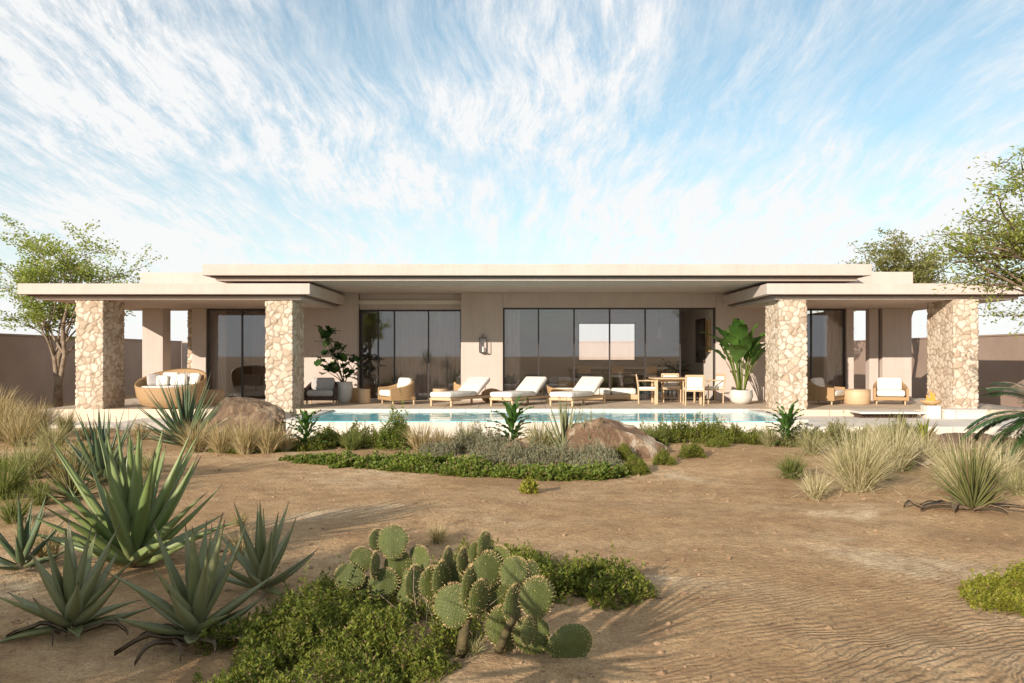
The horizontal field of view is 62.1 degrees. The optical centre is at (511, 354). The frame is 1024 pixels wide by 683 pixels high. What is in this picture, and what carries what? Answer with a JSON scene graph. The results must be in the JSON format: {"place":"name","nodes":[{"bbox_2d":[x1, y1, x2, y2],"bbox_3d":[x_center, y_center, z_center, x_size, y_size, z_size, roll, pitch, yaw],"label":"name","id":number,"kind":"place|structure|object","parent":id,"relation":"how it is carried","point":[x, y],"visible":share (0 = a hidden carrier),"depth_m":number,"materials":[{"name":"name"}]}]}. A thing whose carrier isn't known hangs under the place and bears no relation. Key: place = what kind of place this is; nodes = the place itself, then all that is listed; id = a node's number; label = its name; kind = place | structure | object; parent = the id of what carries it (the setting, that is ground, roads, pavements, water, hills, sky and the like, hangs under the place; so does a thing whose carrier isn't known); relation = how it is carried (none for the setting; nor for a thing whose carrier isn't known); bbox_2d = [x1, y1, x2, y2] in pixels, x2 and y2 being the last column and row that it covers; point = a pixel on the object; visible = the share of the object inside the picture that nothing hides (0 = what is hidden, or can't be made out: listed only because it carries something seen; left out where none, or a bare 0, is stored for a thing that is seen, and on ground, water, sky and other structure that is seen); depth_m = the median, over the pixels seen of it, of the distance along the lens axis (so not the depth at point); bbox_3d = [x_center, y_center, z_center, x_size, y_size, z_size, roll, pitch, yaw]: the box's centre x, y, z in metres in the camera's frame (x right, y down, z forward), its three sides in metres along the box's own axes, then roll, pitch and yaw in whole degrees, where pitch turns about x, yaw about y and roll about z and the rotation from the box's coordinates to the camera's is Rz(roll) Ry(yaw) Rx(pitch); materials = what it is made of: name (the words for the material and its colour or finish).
{"place":"outdoors","nodes":[
{"label":"outdoors","id":0,"kind":"place"},
{"bbox_2d":[0,395,1023,682],"bbox_3d":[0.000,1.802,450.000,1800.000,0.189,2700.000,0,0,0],"label":"ground","id":1,"kind":"structure","parent":0,"point":[896,601],"depth_m":7.34,"materials":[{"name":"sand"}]},
{"bbox_2d":[0,487,51,528],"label":"grass clump","id":2,"kind":"object","parent":1,"relation":"on","point":[11,511],"visible":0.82,"depth_m":9.13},
{"bbox_2d":[0,405,53,450],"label":"grass clump","id":3,"kind":"object","parent":1,"relation":"on","point":[14,434],"visible":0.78,"depth_m":16.71,"materials":[{"name":"plant"}]},
{"bbox_2d":[0,392,53,442],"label":"grass clump","id":4,"kind":"object","parent":1,"relation":"on","point":[8,416],"visible":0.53,"depth_m":17.79,"materials":[{"name":"plant"}]},
{"bbox_2d":[0,437,59,503],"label":"grass clump","id":5,"kind":"object","parent":1,"relation":"on","point":[8,483],"visible":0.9,"depth_m":10.53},
{"bbox_2d":[0,494,69,569],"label":"agave","id":6,"kind":"object","parent":1,"relation":"on","point":[25,538],"visible":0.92,"depth_m":7.07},
{"bbox_2d":[0,431,73,482],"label":"grass clump","id":7,"kind":"object","parent":1,"relation":"on","point":[37,464],"visible":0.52,"depth_m":12.18,"materials":[{"name":"beige plant"}]},
{"bbox_2d":[11,397,65,436],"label":"grass clump","id":8,"kind":"object","parent":1,"relation":"on","point":[50,423],"visible":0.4,"depth_m":18.84,"materials":[{"name":"plant"}]},
{"bbox_2d":[17,478,59,505],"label":"grass clump","id":9,"kind":"object","parent":1,"relation":"on","point":[39,500],"visible":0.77,"depth_m":10.16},
{"bbox_2d":[11,522,77,562],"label":"grass clump","id":10,"kind":"object","parent":1,"relation":"on","point":[43,552],"visible":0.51,"depth_m":7.43,"materials":[{"name":"plant"}]},
{"bbox_2d":[23,415,77,453],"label":"grass clump","id":11,"kind":"object","parent":1,"relation":"on","point":[45,436],"visible":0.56,"depth_m":15.72,"materials":[{"name":"beige plant"}]},
{"bbox_2d":[37,439,88,479],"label":"grass clump","id":12,"kind":"object","parent":1,"relation":"on","point":[53,465],"visible":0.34,"depth_m":12.35,"materials":[{"name":"plant"}]},
{"bbox_2d":[6,620,128,645],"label":"dead leaves","id":13,"kind":"object","parent":1,"relation":"on","point":[65,630],"visible":0.95,"depth_m":5.53,"materials":[{"name":"brown plant"}]},
{"bbox_2d":[35,449,106,500],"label":"yucca","id":14,"kind":"object","parent":1,"relation":"on","point":[71,484],"visible":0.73,"depth_m":10.49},
{"bbox_2d":[0,521,151,642],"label":"agave","id":15,"kind":"object","parent":1,"relation":"on","point":[76,592],"visible":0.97,"depth_m":5.56,"materials":[{"name":"plant"}]},
{"bbox_2d":[0,441,162,493],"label":"shrub","id":16,"kind":"object","parent":1,"relation":"on","point":[67,445],"visible":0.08,"depth_m":13.23,"materials":[{"name":"green plant"}]},
{"bbox_2d":[0,213,167,407],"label":"tree","id":17,"kind":"object","parent":1,"relation":"on","point":[31,272],"visible":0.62,"depth_m":26.99,"materials":[{"name":"green plant"}]},
{"bbox_2d":[0,333,181,406],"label":"boundary wall","id":18,"kind":"structure","parent":1,"relation":"on","point":[26,365],"depth_m":30.59,"materials":[{"name":"paint"}]},
{"bbox_2d":[44,404,150,484],"bbox_3d":[-5.613,1.236,11.633,1.256,1.099,1.272,0,0,0],"label":"agave","id":19,"kind":"object","parent":1,"relation":"on","point":[96,452],"visible":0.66,"depth_m":11.57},
{"bbox_2d":[28,419,243,567],"bbox_3d":[-3.178,1.158,7.256,1.597,1.280,1.609,0,0,42],"label":"agave","id":20,"kind":"object","parent":1,"relation":"on","point":[134,507],"visible":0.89,"depth_m":7.10,"materials":[{"name":"plant"}]},
{"bbox_2d":[114,624,245,666],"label":"dead leaves","id":21,"kind":"object","parent":1,"relation":"on","point":[161,640],"visible":0.78,"depth_m":5.26,"materials":[{"name":"brown plant"}]},
{"bbox_2d":[132,370,238,445],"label":"yucca","id":22,"kind":"object","parent":1,"relation":"on","point":[186,406],"visible":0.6,"depth_m":16.65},
{"bbox_2d":[106,513,277,644],"bbox_3d":[-2.120,1.439,5.510,1.043,0.787,0.956,0,0,34],"label":"agave","id":23,"kind":"object","parent":1,"relation":"on","point":[193,600],"visible":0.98,"depth_m":5.45,"materials":[{"name":"plant"}]},
{"bbox_2d":[169,418,214,453],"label":"grass clump","id":24,"kind":"object","parent":1,"relation":"on","point":[200,446],"visible":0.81,"depth_m":15.70,"materials":[{"name":"plant"}]},
{"bbox_2d":[192,417,239,454],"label":"grass clump","id":25,"kind":"object","parent":1,"relation":"on","point":[217,445],"visible":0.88,"depth_m":15.51,"materials":[{"name":"plant"}]},
{"bbox_2d":[202,397,285,432],"bbox_3d":[-6.431,1.597,20.353,2.025,1.170,1.405,0,0,0],"label":"boulder","id":26,"kind":"object","parent":1,"relation":"on","point":[253,408],"visible":0.5,"depth_m":19.97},
{"bbox_2d":[218,412,271,454],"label":"grass clump","id":27,"kind":"object","parent":1,"relation":"on","point":[244,445],"visible":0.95,"depth_m":15.36,"materials":[{"name":"plant"}]},
{"bbox_2d":[218,502,318,597],"bbox_3d":[-1.890,1.442,6.473,0.887,0.696,0.774,0,0,28],"label":"agave","id":28,"kind":"object","parent":1,"relation":"on","point":[260,562],"visible":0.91,"depth_m":6.40,"materials":[{"name":"plant"}]},
{"bbox_2d":[248,418,292,453],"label":"grass clump","id":29,"kind":"object","parent":1,"relation":"on","point":[268,448],"visible":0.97,"depth_m":15.37,"materials":[{"name":"plant"}]},
{"bbox_2d":[207,419,394,453],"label":"ground cover","id":30,"kind":"object","parent":1,"relation":"on","point":[331,438],"visible":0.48,"depth_m":16.54,"materials":[{"name":"green plant"}]},
{"bbox_2d":[280,407,329,445],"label":"broadleaf plant","id":31,"kind":"object","parent":1,"relation":"on","point":[305,421],"visible":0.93,"depth_m":16.08,"materials":[{"name":"green plant"}]},
{"bbox_2d":[191,555,489,682],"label":"shrub","id":32,"kind":"object","parent":1,"relation":"on","point":[283,629],"visible":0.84,"depth_m":5.11,"materials":[{"name":"green plant"}]},
{"bbox_2d":[329,426,373,450],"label":"grass clump","id":33,"kind":"object","parent":1,"relation":"on","point":[351,443],"visible":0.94,"depth_m":16.21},
{"bbox_2d":[333,524,430,606],"bbox_3d":[-0.896,1.475,5.896,0.672,0.613,0.294,0,0,0],"label":"prickly pear","id":34,"kind":"object","parent":1,"relation":"on","point":[395,573],"visible":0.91,"depth_m":5.90,"materials":[{"name":"green plant"}]},
{"bbox_2d":[368,389,411,450],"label":"shrub","id":35,"kind":"object","parent":1,"relation":"on","point":[392,438],"visible":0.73,"depth_m":16.38,"materials":[{"name":"green plant"}]},
{"bbox_2d":[181,341,633,367],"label":"boundary wall","id":36,"kind":"structure","parent":1,"relation":"on","point":[599,350],"depth_m":44.00,"materials":[{"name":"paint"}]},
{"bbox_2d":[397,418,441,452],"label":"grass clump","id":37,"kind":"object","parent":1,"relation":"on","point":[416,442],"visible":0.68,"depth_m":15.55,"materials":[{"name":"plant"}]},
{"bbox_2d":[413,518,454,546],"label":"grass clump","id":38,"kind":"object","parent":1,"relation":"on","point":[436,536],"visible":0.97,"depth_m":8.20,"materials":[{"name":"plant"}]},
{"bbox_2d":[278,445,629,481],"bbox_3d":[-1.186,1.689,13.500,6.118,0.469,1.241,0,0,16],"label":"ground cover","id":39,"kind":"object","parent":1,"relation":"on","point":[472,465],"visible":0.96,"depth_m":13.18,"materials":[{"name":"green plant"}]},
{"bbox_2d":[418,530,510,656],"bbox_3d":[-0.270,1.436,5.182,0.570,0.736,0.307,0,0,-41],"label":"prickly pear","id":40,"kind":"object","parent":1,"relation":"on","point":[475,588],"visible":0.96,"depth_m":5.11,"materials":[{"name":"green plant"}]},
{"bbox_2d":[0,454,1017,682],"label":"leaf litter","id":41,"kind":"object","parent":1,"relation":"on","point":[593,553],"visible":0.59,"depth_m":7.18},
{"bbox_2d":[486,394,538,441],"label":"broadleaf plant","id":42,"kind":"object","parent":1,"relation":"on","point":[511,410],"visible":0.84,"depth_m":16.06,"materials":[{"name":"green plant"}]},
{"bbox_2d":[416,414,623,466],"bbox_3d":[0.131,1.532,14.682,4.119,0.896,2.112,0,0,41],"label":"ground cover","id":43,"kind":"object","parent":1,"relation":"on","point":[491,446],"visible":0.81,"depth_m":14.29,"materials":[{"name":"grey plant"}]},
{"bbox_2d":[18,264,1023,417],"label":"house","id":44,"kind":"structure","parent":1,"relation":"on","point":[425,327],"depth_m":25.59,"materials":[{"name":"paint"}]},
{"bbox_2d":[207,309,265,399],"bbox_3d":[-8.160,-0.015,26.295,2.520,2.830,0.090,0,0,0],"label":"window","id":45,"kind":"structure","parent":44,"relation":"in","point":[208,310],"depth_m":26.25,"materials":[{"name":"grey"}]},
{"bbox_2d":[233,374,265,395],"bbox_3d":[-8.000,0.999,28.200,2.200,0.702,0.950,0,0,0],"label":"sofa","id":46,"kind":"object","parent":44,"relation":"on","point":[253,386],"visible":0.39,"depth_m":27.76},
{"bbox_2d":[360,310,460,399],"bbox_3d":[-3.165,-0.010,26.695,3.184,2.820,0.090,0,0,0],"label":"window","id":47,"kind":"structure","parent":44,"relation":"in","point":[428,398],"depth_m":26.65,"materials":[{"name":"grey"}]},
{"bbox_2d":[503,308,714,399],"bbox_3d":[3.000,-0.030,26.315,6.554,2.860,0.090,0,0,0],"label":"window","id":48,"kind":"structure","parent":44,"relation":"in","point":[504,309],"depth_m":26.27,"materials":[{"name":"grey"}]},
{"bbox_2d":[567,367,667,394],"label":"kitchen island","id":49,"kind":"structure","parent":44,"relation":"on","point":[629,376],"depth_m":28.78,"materials":[{"name":"brown wood"}]},
{"bbox_2d":[653,358,690,395],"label":"indoor plant","id":50,"kind":"object","parent":44,"relation":"on","point":[671,367],"visible":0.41,"depth_m":29.27,"materials":[{"name":"green plant"}]},
{"bbox_2d":[696,318,704,362],"bbox_3d":[6.262,-0.475,28.300,0.036,1.450,1.300,0,0,0],"label":"wall art","id":51,"kind":"object","parent":44,"relation":"attached to","point":[700,342],"depth_m":28.16,"materials":[{"name":"brown wood"}]},
{"bbox_2d":[806,309,845,386],"bbox_3d":[9.675,-0.015,26.295,1.250,2.830,0.090,0,0,0],"label":"window","id":52,"kind":"structure","parent":44,"relation":"in","point":[807,309],"depth_m":26.25,"materials":[{"name":"grey"}]},
{"bbox_2d":[511,414,559,447],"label":"grass clump","id":53,"kind":"object","parent":1,"relation":"on","point":[545,437],"visible":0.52,"depth_m":15.53,"materials":[{"name":"beige plant"}]},
{"bbox_2d":[483,555,594,657],"bbox_3d":[0.155,1.529,5.082,0.640,0.634,0.307,0,0,-15],"label":"prickly pear","id":54,"kind":"object","parent":1,"relation":"on","point":[532,596],"visible":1,"depth_m":5.04,"materials":[{"name":"green plant"}]},
{"bbox_2d":[427,536,662,611],"bbox_3d":[0.192,1.651,6.718,2.055,0.473,1.376,0,0,18],"label":"shrub","id":55,"kind":"object","parent":1,"relation":"on","point":[590,579],"visible":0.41,"depth_m":6.29,"materials":[{"name":"green plant"}]},
{"bbox_2d":[284,409,807,437],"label":"swimming pool","id":56,"kind":"structure","parent":1,"relation":"on","point":[340,426],"depth_m":18.50,"materials":[{"name":"stone"}]},
{"bbox_2d":[541,392,587,448],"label":"agave","id":57,"kind":"object","parent":1,"relation":"on","point":[564,417],"visible":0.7,"depth_m":15.22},
{"bbox_2d":[554,417,668,458],"bbox_3d":[1.739,1.904,15.217,2.164,1.580,1.164,0,0,0],"label":"boulder","id":58,"kind":"object","parent":1,"relation":"on","point":[642,444],"visible":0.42,"depth_m":14.96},
{"bbox_2d":[623,453,650,475],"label":"shrub","id":59,"kind":"object","parent":1,"relation":"on","point":[637,466],"visible":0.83,"depth_m":13.25,"materials":[{"name":"green plant"}]},
{"bbox_2d":[652,444,677,465],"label":"shrub","id":60,"kind":"object","parent":1,"relation":"on","point":[661,457],"visible":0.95,"depth_m":14.06,"materials":[{"name":"green plant"}]},
{"bbox_2d":[677,437,706,458],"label":"shrub","id":61,"kind":"object","parent":1,"relation":"on","point":[689,450],"visible":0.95,"depth_m":14.81,"materials":[{"name":"green plant"}]},
{"bbox_2d":[639,411,778,445],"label":"ground cover","id":62,"kind":"object","parent":1,"relation":"on","point":[733,433],"visible":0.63,"depth_m":17.36,"materials":[{"name":"green plant"}]},
{"bbox_2d":[754,423,785,446],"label":"grass clump","id":63,"kind":"object","parent":1,"relation":"on","point":[768,440],"visible":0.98,"depth_m":16.75,"materials":[{"name":"beige plant"}]},
{"bbox_2d":[765,400,808,445],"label":"broadleaf plant","id":64,"kind":"object","parent":1,"relation":"on","point":[786,421],"visible":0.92,"depth_m":16.78,"materials":[{"name":"green plant"}]},
{"bbox_2d":[763,451,818,482],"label":"grass clump","id":65,"kind":"object","parent":1,"relation":"on","point":[790,470],"visible":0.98,"depth_m":12.47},
{"bbox_2d":[792,429,830,455],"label":"grass clump","id":66,"kind":"object","parent":1,"relation":"on","point":[806,444],"visible":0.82,"depth_m":15.24,"materials":[{"name":"beige plant"}]},
{"bbox_2d":[790,468,839,501],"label":"grass clump","id":67,"kind":"object","parent":1,"relation":"on","point":[815,492],"visible":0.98,"depth_m":10.49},
{"bbox_2d":[793,421,920,498],"bbox_3d":[4.499,1.411,10.986,1.896,1.168,1.818,0,0,0],"label":"grass clump","id":68,"kind":"object","parent":1,"relation":"on","point":[857,473],"visible":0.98,"depth_m":10.87,"materials":[{"name":"plant"}]},
{"bbox_2d":[776,409,937,449],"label":"ground cover","id":69,"kind":"object","parent":1,"relation":"on","point":[792,442],"visible":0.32,"depth_m":16.65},
{"bbox_2d":[851,415,935,473],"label":"grass clump","id":70,"kind":"object","parent":1,"relation":"on","point":[900,450],"visible":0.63,"depth_m":13.17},
{"bbox_2d":[838,222,980,314],"bbox_3d":[15.319,-1.708,33.819,4.515,7.238,5.436,0,0,-20],"label":"tree","id":71,"kind":"object","parent":1,"relation":"on","point":[897,256],"visible":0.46,"depth_m":32.98,"materials":[{"name":"green plant"}]},
{"bbox_2d":[909,429,951,460],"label":"grass clump","id":72,"kind":"object","parent":1,"relation":"on","point":[927,446],"visible":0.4,"depth_m":14.23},
{"bbox_2d":[854,333,1023,407],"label":"boundary wall","id":73,"kind":"structure","parent":1,"relation":"on","point":[1000,357],"depth_m":30.32,"materials":[{"name":"paint"}]},
{"bbox_2d":[894,429,1023,502],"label":"grass clump","id":74,"kind":"object","parent":1,"relation":"on","point":[947,477],"visible":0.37,"depth_m":10.50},
{"bbox_2d":[904,499,1023,512],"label":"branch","id":75,"kind":"object","parent":1,"relation":"on","point":[926,504],"visible":0.91,"depth_m":9.36,"materials":[{"name":"brown plant"}]},
{"bbox_2d":[920,146,1023,337],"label":"tree","id":76,"kind":"object","parent":1,"relation":"on","point":[1010,248],"visible":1,"depth_m":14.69,"materials":[{"name":"green plant"}]},
{"bbox_2d":[926,438,1020,509],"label":"yucca","id":77,"kind":"object","parent":1,"relation":"on","point":[973,490],"visible":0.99,"depth_m":9.37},
{"bbox_2d":[928,432,1020,452],"bbox_3d":[8.991,1.808,16.220,2.200,0.675,1.449,0,0,0],"label":"boulder","id":78,"kind":"object","parent":1,"relation":"on","point":[955,436],"visible":0.17,"depth_m":15.88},
{"bbox_2d":[957,559,1023,617],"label":"shrub","id":79,"kind":"object","parent":1,"relation":"on","point":[1005,591],"visible":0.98,"depth_m":6.20,"materials":[{"name":"green plant"}]},
{"bbox_2d":[958,382,1023,461],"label":"palm","id":80,"kind":"object","parent":1,"relation":"on","point":[1017,423],"visible":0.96,"depth_m":12.80,"materials":[{"name":"green plant"}]},
{"bbox_2d":[966,439,1023,484],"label":"grass clump","id":81,"kind":"object","parent":1,"relation":"on","point":[1008,462],"visible":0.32,"depth_m":11.61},
{"bbox_2d":[981,427,1023,471],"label":"grass clump","id":82,"kind":"object","parent":1,"relation":"on","point":[1022,452],"visible":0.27,"depth_m":13.23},
{"bbox_2d":[989,460,1023,495],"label":"grass clump","id":83,"kind":"object","parent":1,"relation":"on","point":[1020,482],"visible":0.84,"depth_m":10.68,"materials":[{"name":"beige plant"}]},
{"bbox_2d":[0,0,1023,340],"label":"sky","id":84,"kind":"structure","parent":0,"point":[199,132],"materials":[{"name":"blue"}]},
{"bbox_2d":[41,398,1023,421],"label":"terrace","id":85,"kind":"structure","parent":0,"point":[130,409],"depth_m":23.11,"materials":[{"name":"stone"}]},
{"bbox_2d":[134,368,206,407],"bbox_3d":[-9.008,0.865,22.453,1.840,1.010,1.582,0,0,8],"label":"daybed","id":86,"kind":"object","parent":85,"relation":"on","point":[165,377],"visible":0.79,"depth_m":22.38,"materials":[{"name":"wicker"}]},
{"bbox_2d":[304,378,337,404],"bbox_3d":[-5.428,1.025,24.276,0.920,0.750,0.860,0,0,-4],"label":"armchair","id":87,"kind":"object","parent":85,"relation":"on","point":[321,389],"visible":0.99,"depth_m":23.98,"materials":[{"name":"fabric"}]},
{"bbox_2d":[312,325,365,402],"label":"potted plant","id":88,"kind":"object","parent":85,"relation":"on","point":[345,389],"visible":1,"depth_m":24.69,"materials":[{"name":"green plant"}]},
{"bbox_2d":[378,377,415,404],"bbox_3d":[-3.266,1.025,24.280,0.860,0.750,0.920,0,0,-32],"label":"armchair","id":89,"kind":"object","parent":85,"relation":"on","point":[405,386],"visible":0.94,"depth_m":24.04,"materials":[{"name":"wicker"}]},
{"bbox_2d":[430,376,490,406],"bbox_3d":[-1.418,1.012,23.937,0.735,0.776,2.020,0,0,33],"label":"sun lounger","id":90,"kind":"object","parent":85,"relation":"on","point":[471,388],"visible":0.96,"depth_m":23.91,"materials":[{"name":"fabric"}]},
{"bbox_2d":[490,376,548,405],"bbox_3d":[0.227,1.012,23.937,0.735,0.776,2.020,0,0,33],"label":"sun lounger","id":91,"kind":"object","parent":85,"relation":"on","point":[529,387],"visible":0.95,"depth_m":24.03,"materials":[{"name":"fabric"}]},
{"bbox_2d":[546,377,580,395],"bbox_3d":[1.711,1.027,26.444,1.320,0.686,1.135,0,0,-10],"label":"daybed","id":92,"kind":"object","parent":85,"relation":"on","point":[554,384],"visible":0.51,"depth_m":26.41,"materials":[{"name":"wood"}]},
{"bbox_2d":[549,376,605,406],"bbox_3d":[1.858,1.012,23.937,0.735,0.776,2.020,0,0,33],"label":"sun lounger","id":93,"kind":"object","parent":85,"relation":"on","point":[586,387],"visible":0.98,"depth_m":24.04,"materials":[{"name":"fabric"}]},
{"bbox_2d":[584,387,637,399],"bbox_3d":[3.018,1.099,26.444,1.700,0.542,0.850,0,0,0],"label":"outdoor sofa","id":94,"kind":"object","parent":85,"relation":"on","point":[620,393],"visible":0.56,"depth_m":26.04,"materials":[{"name":"fabric"}]},
{"bbox_2d":[661,373,681,402],"bbox_3d":[4.736,0.975,25.290,0.550,0.851,0.588,0,0,4],"label":"dining chair","id":95,"kind":"object","parent":85,"relation":"on","point":[678,388],"visible":0.72,"depth_m":25.47,"materials":[{"name":"brown wood"}]},
{"bbox_2d":[648,377,700,403],"bbox_3d":[4.734,1.024,24.536,1.450,0.752,0.950,0,0,0],"label":"dining table","id":96,"kind":"object","parent":85,"relation":"on","point":[669,379],"visible":0.63,"depth_m":24.52,"materials":[{"name":"brown wood"}]},
{"bbox_2d":[683,375,704,405],"bbox_3d":[5.082,0.975,23.782,0.550,0.851,0.588,0,0,4],"label":"dining chair","id":97,"kind":"object","parent":85,"relation":"on","point":[695,383],"visible":1,"depth_m":23.54,"materials":[{"name":"fabric"}]},
{"bbox_2d":[705,374,725,403],"bbox_3d":[5.817,0.975,24.665,0.588,0.851,0.550,0,0,-15],"label":"dining chair","id":98,"kind":"object","parent":85,"relation":"on","point":[719,380],"visible":0.89,"depth_m":24.49,"materials":[{"name":"brown wood"}]},
{"bbox_2d":[700,318,765,403],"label":"potted plant","id":99,"kind":"object","parent":85,"relation":"on","point":[737,342],"visible":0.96,"depth_m":23.98,"materials":[{"name":"green plant"}]},
{"bbox_2d":[808,377,844,404],"bbox_3d":[8.950,1.025,24.279,0.860,0.750,0.920,0,0,40],"label":"armchair","id":100,"kind":"object","parent":85,"relation":"on","point":[819,389],"visible":0.99,"depth_m":24.05,"materials":[{"name":"wicker"}]},
{"bbox_2d":[843,389,870,404],"bbox_3d":[9.857,1.190,24.286,0.742,0.420,0.742,0,0,0],"label":"drum table","id":101,"kind":"object","parent":85,"relation":"on","point":[857,396],"visible":0.99,"depth_m":23.99,"materials":[{"name":"brown wood"}]},
{"bbox_2d":[873,377,908,404],"bbox_3d":[10.797,1.025,24.276,0.920,0.750,0.860,0,0,20],"label":"armchair","id":102,"kind":"object","parent":85,"relation":"on","point":[894,389],"visible":1,"depth_m":24.09,"materials":[{"name":"fabric"}]},
{"bbox_2d":[52,416,1023,437],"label":"paving","id":103,"kind":"structure","parent":0,"point":[952,425],"depth_m":19.94,"materials":[{"name":"stone"}]},
{"bbox_2d":[849,410,925,417],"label":"step slab","id":104,"kind":"structure","parent":103,"relation":"on","point":[880,413],"depth_m":21.08,"materials":[{"name":"stone"}]},
{"bbox_2d":[920,390,941,418],"bbox_3d":[10.320,1.205,20.950,0.500,0.710,0.500,0,0,0],"label":"fire bowl","id":105,"kind":"object","parent":103,"relation":"on","point":[931,408],"visible":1,"depth_m":20.78,"materials":[{"name":"concrete"}]},
{"bbox_2d":[941,408,986,418],"bbox_3d":[11.050,1.446,20.950,1.040,0.228,0.540,0,0,0],"label":"bench","id":106,"kind":"object","parent":103,"relation":"on","point":[960,413],"visible":0.79,"depth_m":20.70,"materials":[{"name":"concrete"}]},
{"bbox_2d":[309,411,777,421],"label":"water","id":107,"kind":"structure","parent":0,"point":[485,416],"depth_m":20.07,"materials":[{"name":"teal liquid"}]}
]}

